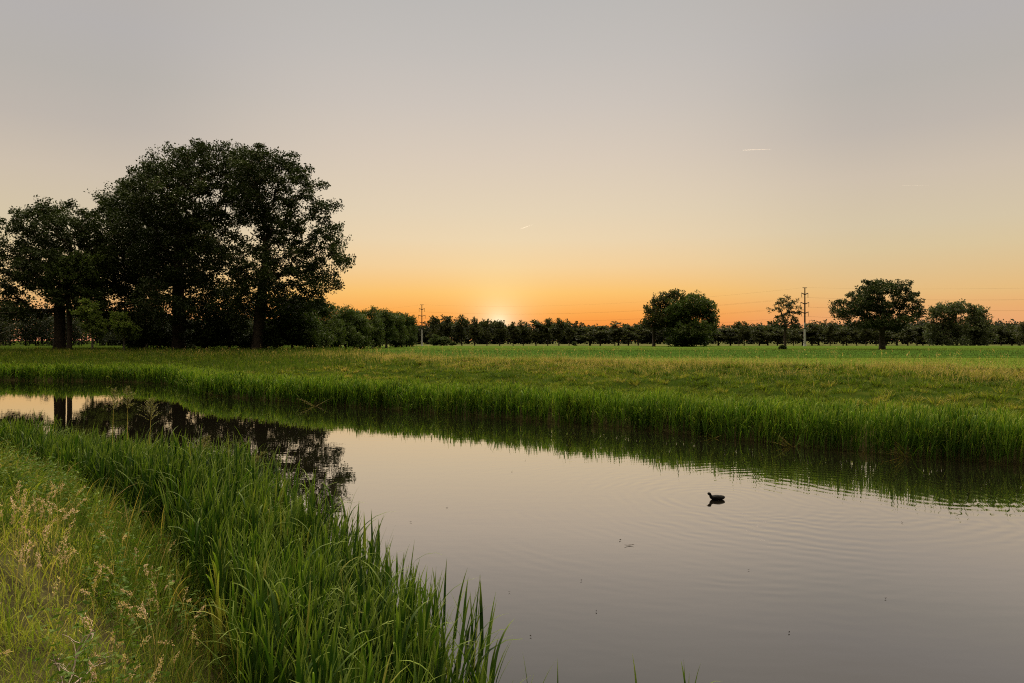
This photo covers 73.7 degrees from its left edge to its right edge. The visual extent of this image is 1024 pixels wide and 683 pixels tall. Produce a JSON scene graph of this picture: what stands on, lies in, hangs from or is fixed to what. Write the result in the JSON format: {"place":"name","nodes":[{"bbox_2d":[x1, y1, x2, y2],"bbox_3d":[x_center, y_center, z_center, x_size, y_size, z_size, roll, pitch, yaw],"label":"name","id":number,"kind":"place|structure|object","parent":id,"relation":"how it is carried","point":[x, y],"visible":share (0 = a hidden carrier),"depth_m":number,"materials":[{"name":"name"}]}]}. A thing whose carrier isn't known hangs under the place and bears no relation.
{"place":"outdoors","nodes":[
{"label":"outdoors","id":0,"kind":"place"},
{"bbox_2d":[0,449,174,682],"bbox_3d":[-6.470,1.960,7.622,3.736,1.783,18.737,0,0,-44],"label":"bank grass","id":1,"kind":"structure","parent":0,"point":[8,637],"depth_m":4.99,"materials":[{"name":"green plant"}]},
{"bbox_2d":[0,380,1023,682],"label":"river water","id":2,"kind":"structure","parent":0,"point":[792,564],"depth_m":12.01,"materials":[{"name":"grey liquid"}]},
{"bbox_2d":[0,408,552,682],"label":"reed bed","id":3,"kind":"object","parent":2,"relation":"in","point":[315,604],"visible":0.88,"depth_m":6.41,"materials":[{"name":"green plant"}]},
{"bbox_2d":[108,387,121,444],"bbox_3d":[-7.346,1.624,12.639,0.297,1.573,0.290,0,0,0],"label":"reed plume","id":4,"kind":"object","parent":3,"relation":"attached to","point":[114,395],"visible":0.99,"depth_m":12.61,"materials":[{"name":"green plant"}]},
{"bbox_2d":[120,385,134,453],"bbox_3d":[-7.080,1.604,12.632,0.289,1.615,0.279,0,0,0],"label":"reed plume","id":5,"kind":"object","parent":3,"relation":"on","point":[127,391],"visible":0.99,"depth_m":12.60,"materials":[{"name":"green plant"}]},
{"bbox_2d":[137,397,161,456],"bbox_3d":[-6.315,1.696,11.940,0.427,1.482,0.410,0,0,0],"label":"reed plume","id":6,"kind":"object","parent":3,"relation":"attached to","point":[148,405],"visible":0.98,"depth_m":11.90,"materials":[{"name":"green plant"}]},
{"bbox_2d":[195,436,211,456],"bbox_3d":[-4.756,2.025,10.516,0.287,1.190,0.280,0,0,0],"label":"reed plume","id":7,"kind":"object","parent":3,"relation":"attached to","point":[206,439],"visible":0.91,"depth_m":10.49,"materials":[{"name":"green plant"}]},
{"bbox_2d":[248,451,266,463],"bbox_3d":[-3.782,2.185,9.971,0.204,1.147,0.369,0,0,42],"label":"reed plume","id":8,"kind":"object","parent":3,"relation":"attached to","point":[262,454],"visible":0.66,"depth_m":10.02,"materials":[{"name":"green plant"}]},
{"bbox_2d":[0,360,1023,464],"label":"reed bed","id":9,"kind":"object","parent":2,"relation":"in","point":[943,427],"visible":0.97,"depth_m":26.16,"materials":[{"name":"green plant"}]},
{"bbox_2d":[632,654,636,682],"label":"reed tuft","id":10,"kind":"object","parent":2,"relation":"in","point":[634,671],"visible":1,"depth_m":4.52,"materials":[{"name":"green plant"}]},
{"bbox_2d":[681,662,713,682],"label":"reed tuft","id":11,"kind":"object","parent":2,"relation":"in","point":[684,674],"visible":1,"depth_m":4.36,"materials":[{"name":"green plant"}]},
{"bbox_2d":[707,492,724,499],"bbox_3d":[4.341,3.300,14.556,0.406,0.176,0.179,0,0,-4],"label":"coot","id":12,"kind":"object","parent":2,"relation":"on","point":[716,497],"visible":1,"depth_m":14.51,"materials":[{"name":"black"}]},
{"bbox_2d":[887,441,910,456],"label":"broken reeds","id":13,"kind":"object","parent":2,"relation":"in","point":[901,451],"visible":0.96,"depth_m":19.82,"materials":[{"name":"plant"}]},
{"bbox_2d":[0,341,1023,682],"bbox_3d":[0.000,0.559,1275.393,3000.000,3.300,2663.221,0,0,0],"label":"ground","id":14,"kind":"structure","parent":0,"point":[46,595],"depth_m":31.57,"materials":[{"name":"soil"}]},
{"bbox_2d":[0,194,125,349],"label":"oak tree","id":15,"kind":"object","parent":14,"relation":"on","point":[29,269],"visible":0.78,"depth_m":83.11,"materials":[{"name":"green plant"}]},
{"bbox_2d":[35,247,112,348],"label":"ash tree","id":16,"kind":"object","parent":14,"relation":"on","point":[95,295],"visible":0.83,"depth_m":81.55,"materials":[{"name":"green plant"}]},
{"bbox_2d":[49,621,111,682],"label":"dead branch","id":17,"kind":"object","parent":14,"relation":"on","point":[76,656],"visible":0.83,"depth_m":3.90,"materials":[{"name":"brown wood"}]},
{"bbox_2d":[69,298,109,348],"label":"sapling","id":18,"kind":"object","parent":14,"relation":"on","point":[93,318],"visible":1,"depth_m":78.65,"materials":[{"name":"green plant"}]},
{"bbox_2d":[0,464,205,682],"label":"dry stalks","id":19,"kind":"object","parent":14,"relation":"on","point":[63,557],"visible":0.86,"depth_m":5.28,"materials":[{"name":"beige plant"}]},
{"bbox_2d":[0,434,244,682],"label":"weedy grass","id":20,"kind":"structure","parent":14,"relation":"on","point":[161,557],"depth_m":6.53,"materials":[{"name":"green plant"}]},
{"bbox_2d":[108,311,142,350],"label":"sapling","id":21,"kind":"object","parent":14,"relation":"on","point":[120,322],"visible":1,"depth_m":78.66,"materials":[{"name":"green plant"}]},
{"bbox_2d":[72,181,192,347],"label":"oak tree","id":22,"kind":"object","parent":14,"relation":"on","point":[121,288],"visible":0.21,"depth_m":87.69,"materials":[{"name":"green plant"}]},
{"bbox_2d":[120,319,195,349],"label":"shrub","id":23,"kind":"object","parent":14,"relation":"on","point":[160,336],"visible":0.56,"depth_m":86.48,"materials":[{"name":"green plant"}]},
{"bbox_2d":[98,137,270,349],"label":"oak tree","id":24,"kind":"object","parent":14,"relation":"on","point":[182,273],"visible":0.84,"depth_m":81.43,"materials":[{"name":"green plant"}]},
{"bbox_2d":[0,345,402,373],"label":"tall weeds","id":25,"kind":"object","parent":14,"relation":"on","point":[320,358],"visible":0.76,"depth_m":66.53,"materials":[{"name":"green plant"}]},
{"bbox_2d":[179,305,279,349],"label":"shrub","id":26,"kind":"object","parent":14,"relation":"on","point":[236,340],"visible":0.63,"depth_m":83.02,"materials":[{"name":"green plant"}]},
{"bbox_2d":[216,142,355,349],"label":"oak tree","id":27,"kind":"object","parent":14,"relation":"on","point":[265,282],"visible":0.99,"depth_m":79.59,"materials":[{"name":"green plant"}]},
{"bbox_2d":[260,291,326,349],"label":"shrub","id":28,"kind":"object","parent":14,"relation":"on","point":[300,330],"visible":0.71,"depth_m":82.07,"materials":[{"name":"green plant"}]},
{"bbox_2d":[303,297,337,349],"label":"hedgerow tree","id":29,"kind":"object","parent":14,"relation":"on","point":[329,338],"visible":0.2,"depth_m":88.05,"materials":[{"name":"green plant"}]},
{"bbox_2d":[319,306,348,347],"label":"hedgerow tree","id":30,"kind":"object","parent":14,"relation":"on","point":[335,326],"visible":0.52,"depth_m":96.16,"materials":[{"name":"green plant"}]},
{"bbox_2d":[325,304,366,349],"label":"hedgerow tree","id":31,"kind":"object","parent":14,"relation":"on","point":[347,316],"visible":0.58,"depth_m":103.36,"materials":[{"name":"green plant"}]},
{"bbox_2d":[350,311,374,348],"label":"hedgerow tree","id":32,"kind":"object","parent":14,"relation":"on","point":[363,329],"visible":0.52,"depth_m":109.30,"materials":[{"name":"green plant"}]},
{"bbox_2d":[357,305,385,348],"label":"hedgerow tree","id":33,"kind":"object","parent":14,"relation":"on","point":[376,335],"visible":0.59,"depth_m":117.15,"materials":[{"name":"green plant"}]},
{"bbox_2d":[374,308,400,347],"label":"hedgerow tree","id":34,"kind":"object","parent":14,"relation":"on","point":[387,318],"visible":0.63,"depth_m":124.95,"materials":[{"name":"green plant"}]},
{"bbox_2d":[387,313,408,346],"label":"hedgerow tree","id":35,"kind":"object","parent":14,"relation":"on","point":[399,340],"visible":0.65,"depth_m":135.28,"materials":[{"name":"green plant"}]},
{"bbox_2d":[398,312,417,346],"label":"hedgerow tree","id":36,"kind":"object","parent":14,"relation":"on","point":[410,321],"visible":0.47,"depth_m":145.31,"materials":[{"name":"green plant"}]},
{"bbox_2d":[409,325,418,345],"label":"hedgerow tree","id":37,"kind":"object","parent":14,"relation":"on","point":[414,331],"visible":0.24,"depth_m":156.91,"materials":[{"name":"green plant"}]},
{"bbox_2d":[418,305,424,345],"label":"power pole","id":38,"kind":"object","parent":14,"relation":"on","point":[421,322],"visible":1,"depth_m":230.86,"materials":[{"name":"metal"}]},
{"bbox_2d":[427,307,954,321],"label":"power wire","id":39,"kind":"object","parent":38,"relation":"hanging from","point":[629,319],"visible":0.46,"depth_m":204.72,"materials":[{"name":"black metal"}]},
{"bbox_2d":[425,315,441,338],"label":"avenue tree","id":40,"kind":"object","parent":14,"relation":"on","point":[432,320],"visible":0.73,"depth_m":241.98,"materials":[{"name":"green plant"}]},
{"bbox_2d":[428,334,440,345],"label":"shrub","id":41,"kind":"object","parent":14,"relation":"on","point":[434,341],"visible":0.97,"depth_m":235.54,"materials":[{"name":"green plant"}]},
{"bbox_2d":[437,336,452,345],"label":"shrub","id":42,"kind":"object","parent":14,"relation":"on","point":[445,341],"visible":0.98,"depth_m":234.99,"materials":[{"name":"green plant"}]},
{"bbox_2d":[438,314,454,345],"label":"avenue tree","id":43,"kind":"object","parent":14,"relation":"on","point":[445,325],"visible":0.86,"depth_m":243.42,"materials":[{"name":"green plant"}]},
{"bbox_2d":[451,314,470,345],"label":"avenue tree","id":44,"kind":"object","parent":14,"relation":"on","point":[460,333],"visible":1,"depth_m":239.05,"materials":[{"name":"green plant"}]},
{"bbox_2d":[468,316,483,345],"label":"avenue tree","id":45,"kind":"object","parent":14,"relation":"on","point":[475,329],"visible":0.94,"depth_m":242.69,"materials":[{"name":"green plant"}]},
{"bbox_2d":[478,318,493,345],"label":"avenue tree","id":46,"kind":"object","parent":14,"relation":"on","point":[486,335],"visible":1,"depth_m":238.30,"materials":[{"name":"green plant"}]},
{"bbox_2d":[489,320,508,345],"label":"avenue tree","id":47,"kind":"object","parent":14,"relation":"on","point":[499,332],"visible":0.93,"depth_m":243.14,"materials":[{"name":"green plant"}]},
{"bbox_2d":[0,304,1021,345],"bbox_3d":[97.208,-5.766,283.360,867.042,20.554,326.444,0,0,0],"label":"distant wood","id":48,"kind":"object","parent":14,"relation":"on","point":[32,333],"visible":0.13,"depth_m":398.85,"materials":[{"name":"green plant"}]},
{"bbox_2d":[0,346,1023,421],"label":"bank grass","id":49,"kind":"structure","parent":14,"relation":"on","point":[784,380],"depth_m":35.31,"materials":[{"name":"green plant"}]},
{"bbox_2d":[1,345,1023,395],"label":"dry seed grass","id":50,"kind":"structure","parent":14,"relation":"on","point":[746,366],"depth_m":40.53,"materials":[{"name":"green plant"}]},
{"bbox_2d":[506,322,521,345],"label":"avenue tree","id":51,"kind":"object","parent":14,"relation":"on","point":[514,336],"visible":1,"depth_m":233.76,"materials":[{"name":"green plant"}]},
{"bbox_2d":[517,320,532,345],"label":"avenue tree","id":52,"kind":"object","parent":14,"relation":"on","point":[526,331],"visible":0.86,"depth_m":237.31,"materials":[{"name":"green plant"}]},
{"bbox_2d":[529,319,546,345],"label":"avenue tree","id":53,"kind":"object","parent":14,"relation":"on","point":[537,335],"visible":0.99,"depth_m":239.54,"materials":[{"name":"green plant"}]},
{"bbox_2d":[539,317,555,345],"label":"avenue tree","id":54,"kind":"object","parent":14,"relation":"on","point":[546,325],"visible":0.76,"depth_m":240.99,"materials":[{"name":"green plant"}]},
{"bbox_2d":[548,317,568,345],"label":"avenue tree","id":55,"kind":"object","parent":14,"relation":"on","point":[557,335],"visible":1,"depth_m":234.15,"materials":[{"name":"green plant"}]},
{"bbox_2d":[563,320,576,345],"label":"avenue tree","id":56,"kind":"object","parent":14,"relation":"on","point":[569,332],"visible":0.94,"depth_m":242.47,"materials":[{"name":"green plant"}]},
{"bbox_2d":[576,326,603,345],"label":"avenue tree","id":57,"kind":"object","parent":14,"relation":"on","point":[584,337],"visible":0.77,"depth_m":295.14,"materials":[{"name":"green plant"}]},
{"bbox_2d":[586,325,612,345],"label":"avenue tree","id":58,"kind":"object","parent":14,"relation":"on","point":[601,332],"visible":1,"depth_m":280.90,"materials":[{"name":"green plant"}]},
{"bbox_2d":[607,330,623,345],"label":"avenue tree","id":59,"kind":"object","parent":14,"relation":"on","point":[614,340],"visible":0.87,"depth_m":290.50,"materials":[{"name":"green plant"}]},
{"bbox_2d":[607,321,634,345],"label":"avenue tree","id":60,"kind":"object","parent":14,"relation":"on","point":[621,332],"visible":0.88,"depth_m":290.66,"materials":[{"name":"green plant"}]},
{"bbox_2d":[620,323,639,345],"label":"avenue tree","id":61,"kind":"object","parent":14,"relation":"on","point":[634,336],"visible":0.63,"depth_m":294.86,"materials":[{"name":"green plant"}]},
{"bbox_2d":[633,323,649,345],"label":"avenue tree","id":62,"kind":"object","parent":14,"relation":"on","point":[640,332],"visible":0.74,"depth_m":304.41,"materials":[{"name":"green plant"}]},
{"bbox_2d":[300,348,1023,371],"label":"field grass","id":63,"kind":"structure","parent":14,"relation":"on","point":[786,350],"depth_m":73.39,"materials":[{"name":"green plant"}]},
{"bbox_2d":[640,288,685,345],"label":"oak tree","id":64,"kind":"object","parent":14,"relation":"on","point":[659,323],"visible":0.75,"depth_m":154.93,"materials":[{"name":"green plant"}]},
{"bbox_2d":[659,290,720,346],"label":"chestnut tree","id":65,"kind":"object","parent":14,"relation":"on","point":[685,328],"visible":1,"depth_m":151.61,"materials":[{"name":"green plant"}]},
{"bbox_2d":[707,331,722,341],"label":"avenue tree","id":66,"kind":"object","parent":14,"relation":"on","point":[715,335],"visible":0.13,"depth_m":286.73,"materials":[{"name":"green plant"}]},
{"bbox_2d":[711,327,732,345],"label":"avenue tree","id":67,"kind":"object","parent":14,"relation":"on","point":[723,335],"visible":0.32,"depth_m":292.51,"materials":[{"name":"green plant"}]},
{"bbox_2d":[716,327,740,345],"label":"avenue tree","id":68,"kind":"object","parent":14,"relation":"on","point":[732,337],"visible":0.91,"depth_m":291.21,"materials":[{"name":"green plant"}]},
{"bbox_2d":[731,321,742,345],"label":"avenue tree","id":69,"kind":"object","parent":14,"relation":"on","point":[737,325],"visible":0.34,"depth_m":301.52,"materials":[{"name":"green plant"}]},
{"bbox_2d":[737,321,753,345],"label":"avenue tree","id":70,"kind":"object","parent":14,"relation":"on","point":[745,330],"visible":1,"depth_m":286.26,"materials":[{"name":"green plant"}]},
{"bbox_2d":[751,324,768,345],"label":"avenue tree","id":71,"kind":"object","parent":14,"relation":"on","point":[759,333],"visible":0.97,"depth_m":290.29,"materials":[{"name":"green plant"}]},
{"bbox_2d":[754,325,778,344],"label":"avenue tree","id":72,"kind":"object","parent":14,"relation":"on","point":[768,328],"visible":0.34,"depth_m":306.37,"materials":[{"name":"green plant"}]},
{"bbox_2d":[767,329,791,345],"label":"avenue tree","id":73,"kind":"object","parent":14,"relation":"on","point":[777,336],"visible":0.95,"depth_m":287.08,"materials":[{"name":"green plant"}]},
{"bbox_2d":[778,345,786,348],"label":"shrub","id":74,"kind":"object","parent":14,"relation":"on","point":[782,347],"visible":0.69,"depth_m":106.92,"materials":[{"name":"green plant"}]},
{"bbox_2d":[767,295,808,345],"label":"oak tree","id":75,"kind":"object","parent":14,"relation":"on","point":[789,306],"visible":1,"depth_m":107.88,"materials":[{"name":"green plant"}]},
{"bbox_2d":[787,329,800,345],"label":"avenue tree","id":76,"kind":"object","parent":14,"relation":"on","point":[794,335],"visible":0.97,"depth_m":294.57,"materials":[{"name":"green plant"}]},
{"bbox_2d":[800,287,808,345],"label":"power pole","id":77,"kind":"object","parent":14,"relation":"on","point":[804,303],"visible":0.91,"depth_m":162.85,"materials":[{"name":"metal"}]},
{"bbox_2d":[794,328,815,345],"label":"avenue tree","id":78,"kind":"object","parent":14,"relation":"on","point":[809,338],"visible":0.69,"depth_m":296.66,"materials":[{"name":"green plant"}]},
{"bbox_2d":[800,323,825,345],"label":"avenue tree","id":79,"kind":"object","parent":14,"relation":"on","point":[813,333],"visible":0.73,"depth_m":296.98,"materials":[{"name":"green plant"}]},
{"bbox_2d":[800,328,833,344],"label":"avenue tree","id":80,"kind":"object","parent":14,"relation":"on","point":[817,340],"visible":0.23,"depth_m":307.59,"materials":[{"name":"green plant"}]},
{"bbox_2d":[822,321,836,345],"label":"avenue tree","id":81,"kind":"object","parent":14,"relation":"on","point":[828,332],"visible":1,"depth_m":288.53,"materials":[{"name":"green plant"}]},
{"bbox_2d":[832,327,851,345],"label":"avenue tree","id":82,"kind":"object","parent":14,"relation":"on","point":[842,338],"visible":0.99,"depth_m":286.31,"materials":[{"name":"green plant"}]},
{"bbox_2d":[835,326,855,345],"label":"avenue tree","id":83,"kind":"object","parent":14,"relation":"on","point":[845,334],"visible":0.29,"depth_m":300.11,"materials":[{"name":"green plant"}]},
{"bbox_2d":[848,330,863,345],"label":"avenue tree","id":84,"kind":"object","parent":14,"relation":"on","point":[855,334],"visible":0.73,"depth_m":295.21,"materials":[{"name":"green plant"}]},
{"bbox_2d":[858,328,875,345],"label":"avenue tree","id":85,"kind":"object","parent":14,"relation":"on","point":[865,334],"visible":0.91,"depth_m":286.40,"materials":[{"name":"green plant"}]},
{"bbox_2d":[870,329,878,345],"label":"avenue tree","id":86,"kind":"object","parent":14,"relation":"on","point":[876,334],"visible":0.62,"depth_m":285.75,"materials":[{"name":"green plant"}]},
{"bbox_2d":[827,278,926,348],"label":"oak tree","id":87,"kind":"object","parent":14,"relation":"on","point":[864,303],"visible":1,"depth_m":107.11,"materials":[{"name":"green plant"}]},
{"bbox_2d":[873,331,898,345],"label":"avenue tree","id":88,"kind":"object","parent":14,"relation":"on","point":[889,337],"visible":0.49,"depth_m":297.11,"materials":[{"name":"green plant"}]},
{"bbox_2d":[886,324,913,344],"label":"avenue tree","id":89,"kind":"object","parent":14,"relation":"on","point":[912,326],"visible":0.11,"depth_m":305.86,"materials":[{"name":"green plant"}]},
{"bbox_2d":[894,326,917,345],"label":"avenue tree","id":90,"kind":"object","parent":14,"relation":"on","point":[908,335],"visible":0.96,"depth_m":289.98,"materials":[{"name":"green plant"}]},
{"bbox_2d":[912,326,925,345],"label":"avenue tree","id":91,"kind":"object","parent":14,"relation":"on","point":[919,337],"visible":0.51,"depth_m":304.17,"materials":[{"name":"green plant"}]},
{"bbox_2d":[915,325,925,344],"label":"avenue tree","id":92,"kind":"object","parent":14,"relation":"on","point":[919,333],"visible":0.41,"depth_m":305.93,"materials":[{"name":"green plant"}]},
{"bbox_2d":[921,298,973,345],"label":"poplar tree","id":93,"kind":"object","parent":14,"relation":"on","point":[948,328],"visible":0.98,"depth_m":195.76,"materials":[{"name":"green plant"}]},
{"bbox_2d":[957,301,998,345],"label":"poplar tree","id":94,"kind":"object","parent":14,"relation":"on","point":[976,318],"visible":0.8,"depth_m":197.58,"materials":[{"name":"green plant"}]},
{"bbox_2d":[987,327,1000,345],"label":"avenue tree","id":95,"kind":"object","parent":14,"relation":"on","point":[993,328],"visible":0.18,"depth_m":288.94,"materials":[{"name":"green plant"}]},
{"bbox_2d":[993,325,1008,345],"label":"avenue tree","id":96,"kind":"object","parent":14,"relation":"on","point":[1001,332],"visible":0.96,"depth_m":290.72,"materials":[{"name":"green plant"}]},
{"bbox_2d":[1002,326,1017,345],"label":"avenue tree","id":97,"kind":"object","parent":14,"relation":"on","point":[1011,327],"visible":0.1,"depth_m":295.83,"materials":[{"name":"green plant"}]},
{"bbox_2d":[1002,323,1021,345],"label":"avenue tree","id":98,"kind":"object","parent":14,"relation":"on","point":[1010,334],"visible":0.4,"depth_m":289.09,"materials":[{"name":"green plant"}]},
{"bbox_2d":[1010,321,1023,344],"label":"tree","id":99,"kind":"object","parent":14,"relation":"on","point":[1019,338],"visible":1,"depth_m":229.21,"materials":[{"name":"green plant"}]},
{"bbox_2d":[0,0,1023,340],"label":"sky","id":100,"kind":"structure","parent":0,"point":[509,161],"materials":[{"name":"grey"}]}
]}

